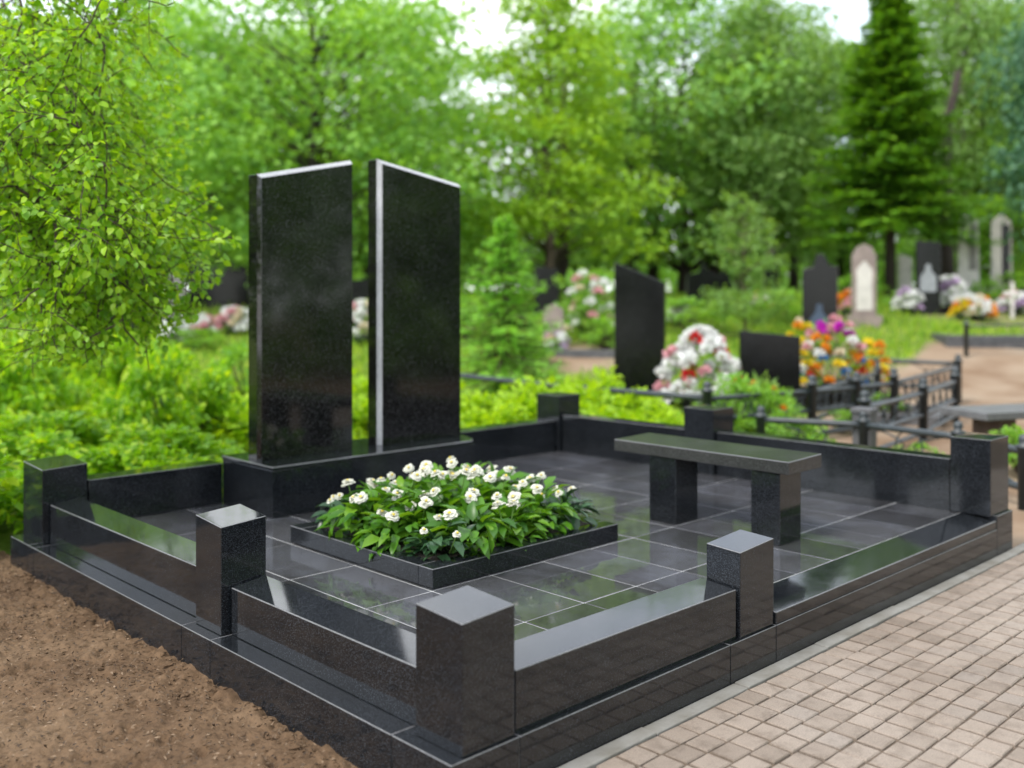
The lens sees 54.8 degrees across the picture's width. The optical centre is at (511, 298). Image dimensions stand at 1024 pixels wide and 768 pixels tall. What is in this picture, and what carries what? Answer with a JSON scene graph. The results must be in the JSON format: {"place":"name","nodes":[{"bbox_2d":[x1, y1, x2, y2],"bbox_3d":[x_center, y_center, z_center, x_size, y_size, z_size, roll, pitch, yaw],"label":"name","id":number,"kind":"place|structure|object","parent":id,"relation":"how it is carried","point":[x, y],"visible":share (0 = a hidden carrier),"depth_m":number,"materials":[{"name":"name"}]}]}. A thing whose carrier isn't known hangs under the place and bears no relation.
{"place":"outdoors","nodes":[
{"label":"outdoors","id":0,"kind":"place"},
{"bbox_2d":[0,551,356,767],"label":"soil","id":1,"kind":"structure","parent":0,"point":[109,717],"depth_m":3.82,"materials":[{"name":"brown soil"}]},
{"bbox_2d":[0,0,1013,290],"label":"sky","id":2,"kind":"structure","parent":0,"point":[851,13],"materials":[{"name":"white"}]},
{"bbox_2d":[0,291,1023,555],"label":"ground","id":3,"kind":"structure","parent":0,"point":[992,375],"depth_m":18.50,"materials":[{"name":"beige soil"}]},
{"bbox_2d":[0,334,76,435],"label":"leafy shrub","id":4,"kind":"object","parent":3,"relation":"on","point":[52,393],"visible":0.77,"depth_m":10.37,"materials":[{"name":"green plant"}]},
{"bbox_2d":[0,443,89,524],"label":"leafy shrub","id":5,"kind":"object","parent":3,"relation":"on","point":[9,492],"visible":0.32,"depth_m":6.38,"materials":[{"name":"green plant"}]},
{"bbox_2d":[0,426,93,512],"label":"leafy shrub","id":6,"kind":"object","parent":3,"relation":"on","point":[50,442],"visible":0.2,"depth_m":7.72,"materials":[{"name":"green plant"}]},
{"bbox_2d":[0,407,128,476],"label":"leafy shrub","id":7,"kind":"object","parent":3,"relation":"on","point":[87,432],"visible":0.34,"depth_m":8.89,"materials":[{"name":"green plant"}]},
{"bbox_2d":[65,341,136,405],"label":"leafy shrub","id":8,"kind":"object","parent":3,"relation":"on","point":[79,378],"visible":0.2,"depth_m":12.55,"materials":[{"name":"green plant"}]},
{"bbox_2d":[2,438,222,534],"bbox_3d":[-2.777,1.324,7.037,1.544,0.555,1.399,0,0,-28],"label":"leafy shrub","id":9,"kind":"object","parent":3,"relation":"on","point":[150,457],"visible":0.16,"depth_m":7.21,"materials":[{"name":"green plant"}]},
{"bbox_2d":[0,0,241,381],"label":"birch tree","id":10,"kind":"object","parent":3,"relation":"on","point":[73,191],"visible":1,"depth_m":5.78,"materials":[{"name":"green plant"}]},
{"bbox_2d":[51,388,214,432],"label":"lime shrub","id":11,"kind":"object","parent":3,"relation":"on","point":[87,409],"visible":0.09,"depth_m":10.98,"materials":[{"name":"green plant"}]},
{"bbox_2d":[81,331,188,418],"bbox_3d":[-4.464,0.987,11.931,1.077,1.288,1.425,0,0,17],"label":"leafy shrub","id":12,"kind":"object","parent":3,"relation":"on","point":[114,373],"visible":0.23,"depth_m":11.71,"materials":[{"name":"green plant"}]},
{"bbox_2d":[79,417,246,474],"bbox_3d":[-2.926,1.308,8.120,1.383,0.578,1.445,0,0,-5],"label":"leafy shrub","id":13,"kind":"object","parent":3,"relation":"on","point":[102,462],"visible":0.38,"depth_m":8.16,"materials":[{"name":"green plant"}]},
{"bbox_2d":[89,343,246,449],"bbox_3d":[-3.406,1.026,9.785,1.355,1.184,1.532,0,0,-37],"label":"leafy shrub","id":14,"kind":"object","parent":3,"relation":"on","point":[142,385],"visible":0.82,"depth_m":9.62,"materials":[{"name":"green plant"}]},
{"bbox_2d":[118,389,248,452],"bbox_3d":[-3.069,1.310,10.589,1.966,0.651,2.391,0,0,-44],"label":"lime shrub","id":15,"kind":"object","parent":3,"relation":"on","point":[240,436],"visible":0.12,"depth_m":9.72,"materials":[{"name":"green plant"}]},
{"bbox_2d":[0,0,367,290],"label":"broadleaf tree","id":16,"kind":"object","parent":3,"relation":"on","point":[178,13],"visible":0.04,"depth_m":28.60,"materials":[{"name":"green plant"}]},
{"bbox_2d":[168,328,228,349],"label":"leafy shrub","id":17,"kind":"object","parent":3,"relation":"on","point":[207,339],"visible":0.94,"depth_m":19.86,"materials":[{"name":"green plant"}]},
{"bbox_2d":[188,259,248,308],"bbox_3d":[-7.413,-0.332,25.000,2.000,1.320,0.500,0,0,0],"label":"gravestone","id":18,"kind":"object","parent":3,"relation":"on","point":[232,288],"visible":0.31,"depth_m":24.90,"materials":[{"name":"black stone"}]},
{"bbox_2d":[191,338,248,396],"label":"leafy shrub","id":19,"kind":"object","parent":3,"relation":"on","point":[234,353],"visible":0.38,"depth_m":12.66,"materials":[{"name":"green plant"}]},
{"bbox_2d":[215,305,248,334],"bbox_3d":[-6.049,0.466,21.496,0.908,0.664,0.897,0,0,10],"label":"bouquet","id":20,"kind":"object","parent":3,"relation":"on","point":[224,318],"visible":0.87,"depth_m":21.27,"materials":[{"name":"white plant"}]},
{"bbox_2d":[87,0,547,292],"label":"broadleaf tree","id":21,"kind":"object","parent":3,"relation":"on","point":[238,154],"visible":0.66,"depth_m":23.16,"materials":[{"name":"green plant"}]},
{"bbox_2d":[352,299,367,344],"bbox_3d":[-3.052,0.478,20.522,1.003,0.980,0.978,0,0,-44],"label":"bouquet","id":22,"kind":"object","parent":3,"relation":"on","point":[358,308],"visible":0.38,"depth_m":20.34,"materials":[{"name":"white plant"}]},
{"bbox_2d":[352,384,367,439],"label":"lime shrub","id":23,"kind":"object","parent":3,"relation":"on","point":[361,407],"visible":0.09,"depth_m":10.55,"materials":[{"name":"green plant"}]},
{"bbox_2d":[217,0,519,279],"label":"broadleaf tree","id":24,"kind":"object","parent":3,"relation":"on","point":[424,101],"visible":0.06,"depth_m":34.80,"materials":[{"name":"green plant"}]},
{"bbox_2d":[460,381,524,416],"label":"lime shrub","id":25,"kind":"object","parent":3,"relation":"on","point":[477,395],"visible":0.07,"depth_m":10.92,"materials":[{"name":"green plant"}]},
{"bbox_2d":[460,399,533,427],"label":"lime shrub","id":26,"kind":"object","parent":3,"relation":"on","point":[471,420],"visible":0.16,"depth_m":10.05,"materials":[{"name":"green plant"}]},
{"bbox_2d":[460,196,542,291],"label":"broadleaf tree","id":27,"kind":"object","parent":3,"relation":"on","point":[478,246],"visible":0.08,"depth_m":44.28,"materials":[{"name":"green plant"}]},
{"bbox_2d":[0,181,1016,292],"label":"wood","id":28,"kind":"object","parent":3,"relation":"on","point":[671,276],"visible":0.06,"depth_m":48.59,"materials":[{"name":"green plant"}]},
{"bbox_2d":[11,392,1011,767],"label":"grave border","id":29,"kind":"object","parent":3,"relation":"on","point":[461,678],"visible":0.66,"depth_m":4.16,"materials":[{"name":"black stone"}]},
{"bbox_2d":[134,451,960,640],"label":"tile floor","id":30,"kind":"structure","parent":29,"relation":"on","point":[596,477],"depth_m":5.28,"materials":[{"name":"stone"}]},
{"bbox_2d":[222,435,473,518],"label":"monument plinth","id":31,"kind":"structure","parent":30,"relation":"on","point":[282,487],"depth_m":6.31,"materials":[{"name":"black stone"}]},
{"bbox_2d":[249,161,351,460],"bbox_3d":[-1.381,0.042,6.493,0.709,1.960,0.130,0,0,-44],"label":"headstone","id":32,"kind":"object","parent":31,"relation":"on","point":[300,311],"visible":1,"depth_m":6.41,"materials":[{"name":"stone"}]},
{"bbox_2d":[368,159,459,444],"bbox_3d":[-0.699,0.026,7.155,0.750,1.991,0.130,0,0,-44],"label":"headstone","id":33,"kind":"object","parent":31,"relation":"on","point":[413,305],"visible":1,"depth_m":7.05,"materials":[{"name":"stone"}]},
{"bbox_2d":[291,516,617,588],"bbox_3d":[-0.314,1.287,5.428,1.322,0.101,1.222,0,0,-44],"label":"flower bed","id":34,"kind":"object","parent":30,"relation":"on","point":[433,572],"visible":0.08,"depth_m":4.94,"materials":[{"name":"black stone"}]},
{"bbox_2d":[315,487,412,551],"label":"flowering plant","id":35,"kind":"object","parent":34,"relation":"in","point":[344,521],"visible":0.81,"depth_m":5.12,"materials":[{"name":"green plant"}]},
{"bbox_2d":[350,496,435,560],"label":"flowering plant","id":36,"kind":"object","parent":34,"relation":"in","point":[382,515],"visible":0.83,"depth_m":4.91,"materials":[{"name":"green plant"}]},
{"bbox_2d":[357,460,458,540],"bbox_3d":[-0.539,1.114,5.368,0.628,0.406,0.659,0,0,37],"label":"flowering plant","id":37,"kind":"object","parent":34,"relation":"in","point":[425,467],"visible":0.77,"depth_m":5.32,"materials":[{"name":"green plant"}]},
{"bbox_2d":[381,468,488,542],"bbox_3d":[-0.394,1.117,5.205,0.573,0.413,0.654,0,0,26],"label":"flowering plant","id":38,"kind":"object","parent":34,"relation":"in","point":[434,495],"visible":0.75,"depth_m":5.13,"materials":[{"name":"green plant"}]},
{"bbox_2d":[400,514,477,560],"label":"flowering plant","id":39,"kind":"object","parent":34,"relation":"in","point":[425,546],"visible":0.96,"depth_m":4.76,"materials":[{"name":"green plant"}]},
{"bbox_2d":[420,465,519,540],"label":"flowering plant","id":40,"kind":"object","parent":34,"relation":"in","point":[489,477],"visible":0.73,"depth_m":5.29,"materials":[{"name":"green plant"}]},
{"bbox_2d":[422,492,527,558],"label":"flowering plant","id":41,"kind":"object","parent":34,"relation":"in","point":[452,514],"visible":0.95,"depth_m":4.89,"materials":[{"name":"green plant"}]},
{"bbox_2d":[447,466,556,524],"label":"flowering plant","id":42,"kind":"object","parent":34,"relation":"in","point":[507,475],"visible":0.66,"depth_m":5.41,"materials":[{"name":"green plant"}]},
{"bbox_2d":[467,492,554,546],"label":"flowering plant","id":43,"kind":"object","parent":34,"relation":"in","point":[509,510],"visible":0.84,"depth_m":5.09,"materials":[{"name":"green plant"}]},
{"bbox_2d":[485,472,576,522],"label":"flowering plant","id":44,"kind":"object","parent":34,"relation":"in","point":[548,482],"visible":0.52,"depth_m":5.64,"materials":[{"name":"green plant"}]},
{"bbox_2d":[508,484,579,536],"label":"flowering plant","id":45,"kind":"object","parent":34,"relation":"in","point":[513,494],"visible":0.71,"depth_m":5.26,"materials":[{"name":"green plant"}]},
{"bbox_2d":[539,486,600,529],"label":"flowering plant","id":46,"kind":"object","parent":34,"relation":"in","point":[574,501],"visible":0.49,"depth_m":5.43,"materials":[{"name":"green plant"}]},
{"bbox_2d":[614,433,820,545],"bbox_3d":[1.185,1.103,5.837,0.350,0.468,1.215,0,0,-44],"label":"stone bench","id":47,"kind":"object","parent":30,"relation":"on","point":[775,493],"visible":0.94,"depth_m":5.65,"materials":[{"name":"stone"}]},
{"bbox_2d":[0,290,1023,502],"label":"grass","id":48,"kind":"structure","parent":3,"relation":"on","point":[949,326],"depth_m":21.34,"materials":[{"name":"green plant"}]},
{"bbox_2d":[460,213,572,399],"bbox_3d":[-0.302,0.320,14.552,2.595,3.165,2.614,0,0,-14],"label":"spruce","id":49,"kind":"object","parent":3,"relation":"on","point":[503,314],"visible":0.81,"depth_m":14.49,"materials":[{"name":"green plant"}]},
{"bbox_2d":[460,377,601,422],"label":"lime shrub","id":50,"kind":"object","parent":3,"relation":"on","point":[529,400],"visible":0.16,"depth_m":10.71,"materials":[{"name":"green plant"}]},
{"bbox_2d":[533,266,559,314],"bbox_3d":[0.854,-0.167,24.000,0.700,1.269,0.350,0,0,10],"label":"gravestone","id":51,"kind":"object","parent":3,"relation":"on","point":[550,296],"visible":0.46,"depth_m":23.92,"materials":[{"name":"black stone"}]},
{"bbox_2d":[432,0,685,268],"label":"larch tree","id":52,"kind":"object","parent":3,"relation":"on","point":[552,125],"visible":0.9,"depth_m":26.62,"materials":[{"name":"green plant"}]},
{"bbox_2d":[555,71,570,295],"bbox_3d":[1.557,-3.429,30.042,0.576,7.025,0.477,0,0,-44],"label":"tree trunk","id":53,"kind":"object","parent":3,"relation":"on","point":[562,265],"visible":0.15,"depth_m":29.81,"materials":[{"name":"brown plant"}]},
{"bbox_2d":[489,374,651,423],"bbox_3d":[0.499,1.243,10.931,2.092,0.814,1.720,0,0,-17],"label":"lime shrub","id":54,"kind":"object","parent":3,"relation":"on","point":[551,379],"visible":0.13,"depth_m":10.82,"materials":[{"name":"green plant"}]},
{"bbox_2d":[542,349,613,357],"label":"grave kerb","id":55,"kind":"structure","parent":3,"relation":"on","point":[582,353],"depth_m":19.21,"materials":[{"name":"stone"}]},
{"bbox_2d":[546,265,613,333],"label":"leafy shrub","id":56,"kind":"object","parent":3,"relation":"on","point":[586,295],"visible":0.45,"depth_m":21.22,"materials":[{"name":"green plant"}]},
{"bbox_2d":[460,373,701,400],"bbox_3d":[0.263,1.286,12.150,0.108,0.885,5.481,0,0,-40],"label":"iron fence","id":57,"kind":"object","parent":3,"relation":"on","point":[674,395],"visible":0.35,"depth_m":10.96,"materials":[{"name":"black metal"}]},
{"bbox_2d":[482,3,690,287],"bbox_3d":[3.163,-5.608,39.261,8.087,11.260,8.531,0,0,35],"label":"broadleaf tree","id":58,"kind":"object","parent":3,"relation":"on","point":[541,252],"visible":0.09,"depth_m":38.14,"materials":[{"name":"green plant"}]},
{"bbox_2d":[523,364,653,405],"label":"lime shrub","id":59,"kind":"object","parent":3,"relation":"on","point":[605,380],"visible":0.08,"depth_m":11.44,"materials":[{"name":"green plant"}]},
{"bbox_2d":[564,267,613,337],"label":"flowering shrub","id":60,"kind":"object","parent":3,"relation":"on","point":[593,278],"visible":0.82,"depth_m":20.69,"materials":[{"name":"white plant"}]},
{"bbox_2d":[578,315,613,349],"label":"leafy shrub","id":61,"kind":"object","parent":3,"relation":"on","point":[606,336],"visible":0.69,"depth_m":19.82,"materials":[{"name":"green plant"}]},
{"bbox_2d":[571,382,681,424],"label":"lime shrub","id":62,"kind":"object","parent":3,"relation":"on","point":[606,403],"visible":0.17,"depth_m":10.76,"materials":[{"name":"green plant"}]},
{"bbox_2d":[602,396,683,425],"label":"lime shrub","id":63,"kind":"object","parent":3,"relation":"on","point":[655,414],"visible":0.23,"depth_m":10.16,"materials":[{"name":"green plant"}]},
{"bbox_2d":[614,263,674,399],"bbox_3d":[1.842,0.580,14.200,1.000,2.196,0.400,0,0,16],"label":"gravestone","id":64,"kind":"object","parent":3,"relation":"on","point":[639,322],"visible":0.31,"depth_m":14.13,"materials":[{"name":"black stone"}]},
{"bbox_2d":[653,400,683,415],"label":"grave kerb","id":65,"kind":"structure","parent":3,"relation":"on","point":[679,403],"depth_m":13.58,"materials":[{"name":"stone"}]},
{"bbox_2d":[653,324,741,406],"bbox_3d":[2.528,0.916,13.203,1.222,1.164,1.162,0,0,-44],"label":"bouquet","id":66,"kind":"object","parent":65,"relation":"on","point":[687,348],"visible":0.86,"depth_m":13.10,"materials":[{"name":"white plant"}]},
{"bbox_2d":[523,0,866,293],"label":"broadleaf tree","id":67,"kind":"object","parent":3,"relation":"on","point":[683,217],"visible":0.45,"depth_m":31.31,"materials":[{"name":"green plant"}]},
{"bbox_2d":[666,296,733,329],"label":"leafy shrub","id":68,"kind":"object","parent":3,"relation":"on","point":[681,316],"visible":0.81,"depth_m":21.94,"materials":[{"name":"green plant"}]},
{"bbox_2d":[686,262,735,308],"bbox_3d":[5.038,-0.295,25.000,1.235,1.246,0.400,0,0,0],"label":"gravestone","id":69,"kind":"object","parent":3,"relation":"on","point":[703,277],"visible":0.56,"depth_m":24.91,"materials":[{"name":"black stone"}]},
{"bbox_2d":[691,370,767,432],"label":"leafy shrub","id":70,"kind":"object","parent":3,"relation":"on","point":[739,386],"visible":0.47,"depth_m":10.50,"materials":[{"name":"green plant"}]},
{"bbox_2d":[697,189,793,335],"bbox_3d":[4.911,-0.536,20.619,2.058,3.465,2.280,0,0,-44],"label":"sapling","id":71,"kind":"object","parent":3,"relation":"on","point":[760,269],"visible":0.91,"depth_m":20.43,"materials":[{"name":"green plant"}]},
{"bbox_2d":[660,0,866,289],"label":"birch tree","id":72,"kind":"object","parent":3,"relation":"on","point":[767,187],"visible":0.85,"depth_m":29.77,"materials":[{"name":"green plant"}]},
{"bbox_2d":[739,331,799,408],"bbox_3d":[3.653,1.018,14.000,0.840,1.119,0.120,0,0,8],"label":"gravestone","id":73,"kind":"object","parent":3,"relation":"on","point":[775,356],"visible":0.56,"depth_m":13.94,"materials":[{"name":"black stone"}]},
{"bbox_2d":[741,286,801,321],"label":"leafy shrub","id":74,"kind":"object","parent":3,"relation":"on","point":[795,310],"visible":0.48,"depth_m":22.83,"materials":[{"name":"green plant"}]},
{"bbox_2d":[742,383,803,434],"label":"leafy shrub","id":75,"kind":"object","parent":3,"relation":"on","point":[768,394],"visible":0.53,"depth_m":10.38,"materials":[{"name":"green plant"}]},
{"bbox_2d":[557,543,1023,767],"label":"path edging","id":76,"kind":"object","parent":3,"relation":"on","point":[610,750],"visible":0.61,"depth_m":4.14,"materials":[{"name":"concrete"}]},
{"bbox_2d":[800,254,840,355],"bbox_3d":[6.086,0.171,19.500,0.900,2.080,0.400,0,0,20],"label":"gravestone","id":77,"kind":"object","parent":3,"relation":"on","point":[819,289],"visible":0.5,"depth_m":19.40,"materials":[{"name":"black stone"}]},
{"bbox_2d":[701,354,962,437],"bbox_3d":[4.563,1.284,12.308,0.682,0.889,6.880,0,0,45],"label":"iron fence","id":78,"kind":"object","parent":3,"relation":"on","point":[812,408],"visible":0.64,"depth_m":11.22,"materials":[{"name":"black metal"}]},
{"bbox_2d":[737,36,928,291],"bbox_3d":[12.981,-5.405,39.837,8.980,10.810,8.513,0,0,-35],"label":"broadleaf tree","id":79,"kind":"object","parent":3,"relation":"on","point":[842,251],"visible":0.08,"depth_m":39.02,"materials":[{"name":"green plant"}]},
{"bbox_2d":[800,386,879,407],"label":"grave kerb","id":80,"kind":"structure","parent":3,"relation":"on","point":[831,398],"depth_m":14.20,"materials":[{"name":"stone"}]},
{"bbox_2d":[800,314,873,391],"bbox_3d":[4.903,0.838,15.005,1.200,1.220,1.162,0,0,-44],"label":"bouquet","id":81,"kind":"object","parent":80,"relation":"on","point":[838,327],"visible":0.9,"depth_m":14.85,"materials":[{"name":"multicoloured plant"}]},
{"bbox_2d":[849,337,891,390],"bbox_3d":[5.534,1.033,15.175,0.717,0.889,0.767,0,0,-44],"label":"bouquet","id":82,"kind":"object","parent":80,"relation":"on","point":[870,344],"visible":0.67,"depth_m":15.13,"materials":[{"name":"yellow plant"}]},
{"bbox_2d":[806,362,881,420],"bbox_3d":[4.343,1.321,12.694,0.139,0.815,3.647,0,0,32],"label":"iron fence","id":83,"kind":"object","parent":3,"relation":"on","point":[876,373],"visible":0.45,"depth_m":12.56,"materials":[{"name":"black metal"}]},
{"bbox_2d":[846,244,882,327],"bbox_3d":[8.023,-0.266,22.500,0.750,1.948,0.400,0,0,12],"label":"gravestone","id":84,"kind":"object","parent":3,"relation":"on","point":[863,283],"visible":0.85,"depth_m":22.39,"materials":[{"name":"beige stone"}]},
{"bbox_2d":[850,406,878,445],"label":"stone pillar","id":85,"kind":"structure","parent":3,"relation":"on","point":[871,412],"depth_m":9.24,"materials":[{"name":"grey stone"}]},
{"bbox_2d":[800,355,954,389],"bbox_3d":[5.556,1.269,15.742,2.946,0.906,0.259,0,0,34],"label":"iron fence","id":86,"kind":"object","parent":3,"relation":"on","point":[915,362],"visible":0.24,"depth_m":15.29,"materials":[{"name":"black metal"}]},
{"bbox_2d":[754,406,1023,510],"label":"iron fence","id":87,"kind":"object","parent":3,"relation":"on","point":[863,424],"visible":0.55,"depth_m":8.99,"materials":[{"name":"black metal"}]},
{"bbox_2d":[795,0,1009,299],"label":"spruce tree","id":88,"kind":"object","parent":3,"relation":"on","point":[891,47],"visible":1,"depth_m":26.39,"materials":[{"name":"green plant"}]},
{"bbox_2d":[897,254,911,289],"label":"gravestone","id":89,"kind":"object","parent":3,"relation":"on","point":[904,270],"visible":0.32,"depth_m":29.93,"materials":[{"name":"stone"}]},
{"bbox_2d":[891,286,924,313],"bbox_3d":[9.666,0.035,24.004,0.887,0.704,0.800,0,0,-44],"label":"bouquet","id":90,"kind":"object","parent":3,"relation":"on","point":[911,304],"visible":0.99,"depth_m":23.87,"materials":[{"name":"white plant"}]},
{"bbox_2d":[857,368,960,447],"bbox_3d":[4.557,1.306,11.028,0.207,0.845,3.973,0,0,36],"label":"iron fence","id":91,"kind":"object","parent":3,"relation":"on","point":[922,395],"visible":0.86,"depth_m":10.95,"materials":[{"name":"black metal"}]},
{"bbox_2d":[877,404,949,426],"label":"grave kerb","id":92,"kind":"structure","parent":3,"relation":"on","point":[935,417],"depth_m":12.25,"materials":[{"name":"stone"}]},
{"bbox_2d":[909,240,949,314],"bbox_3d":[10.105,-0.472,24.000,0.950,1.879,0.500,0,0,14],"label":"gravestone","id":93,"kind":"object","parent":3,"relation":"on","point":[927,269],"visible":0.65,"depth_m":23.88,"materials":[{"name":"black stone"}]},
{"bbox_2d":[857,0,1023,287],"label":"birch tree","id":94,"kind":"object","parent":3,"relation":"on","point":[954,26],"visible":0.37,"depth_m":32.58,"materials":[{"name":"green plant"}]},
{"bbox_2d":[939,70,962,291],"bbox_3d":[13.280,-3.429,29.987,0.670,7.034,0.623,0,0,-44],"label":"tree trunk","id":95,"kind":"object","parent":3,"relation":"on","point":[947,266],"visible":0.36,"depth_m":29.93,"materials":[{"name":"brown plant"}]},
{"bbox_2d":[940,274,973,307],"bbox_3d":[10.962,-0.146,24.498,0.961,0.922,0.898,0,0,-44],"label":"bouquet","id":96,"kind":"object","parent":3,"relation":"on","point":[948,297],"visible":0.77,"depth_m":24.39,"materials":[{"name":"white plant"}]},
{"bbox_2d":[955,215,983,295],"bbox_3d":[12.489,-1.081,27.000,0.750,2.420,0.500,0,0,22],"label":"obelisk","id":97,"kind":"object","parent":3,"relation":"on","point":[968,264],"visible":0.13,"depth_m":26.88,"materials":[{"name":"stone"}]},
{"bbox_2d":[925,333,1023,348],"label":"grave kerb","id":98,"kind":"structure","parent":3,"relation":"on","point":[951,340],"depth_m":20.09,"materials":[{"name":"stone"}]},
{"bbox_2d":[960,292,998,321],"bbox_3d":[10.866,0.200,22.998,0.901,0.689,0.815,0,0,9],"label":"bouquet","id":99,"kind":"object","parent":3,"relation":"on","point":[982,303],"visible":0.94,"depth_m":22.81,"materials":[{"name":"white plant"}]},
{"bbox_2d":[939,116,1023,287],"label":"broadleaf tree","id":100,"kind":"object","parent":3,"relation":"on","point":[985,254],"visible":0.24,"depth_m":32.24,"materials":[{"name":"green plant"}]},
{"bbox_2d":[941,403,1023,462],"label":"stone bench","id":101,"kind":"object","parent":3,"relation":"on","point":[987,418],"visible":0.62,"depth_m":9.63,"materials":[{"name":"grey stone"}]},
{"bbox_2d":[970,0,1023,261],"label":"weeping tree","id":102,"kind":"object","parent":3,"relation":"on","point":[1006,68],"visible":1,"depth_m":26.57,"materials":[{"name":"green plant"}]},
{"bbox_2d":[987,213,1015,297],"bbox_3d":[13.638,-1.136,27.500,0.750,2.476,0.500,0,0,24],"label":"obelisk","id":103,"kind":"object","parent":3,"relation":"on","point":[1000,263],"visible":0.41,"depth_m":27.37,"materials":[{"name":"stone"}]},
{"bbox_2d":[596,542,1023,767],"bbox_3d":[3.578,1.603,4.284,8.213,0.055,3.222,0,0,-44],"label":"brick path","id":104,"kind":"structure","parent":0,"point":[980,619],"depth_m":3.85,"materials":[{"name":"beige brick"}]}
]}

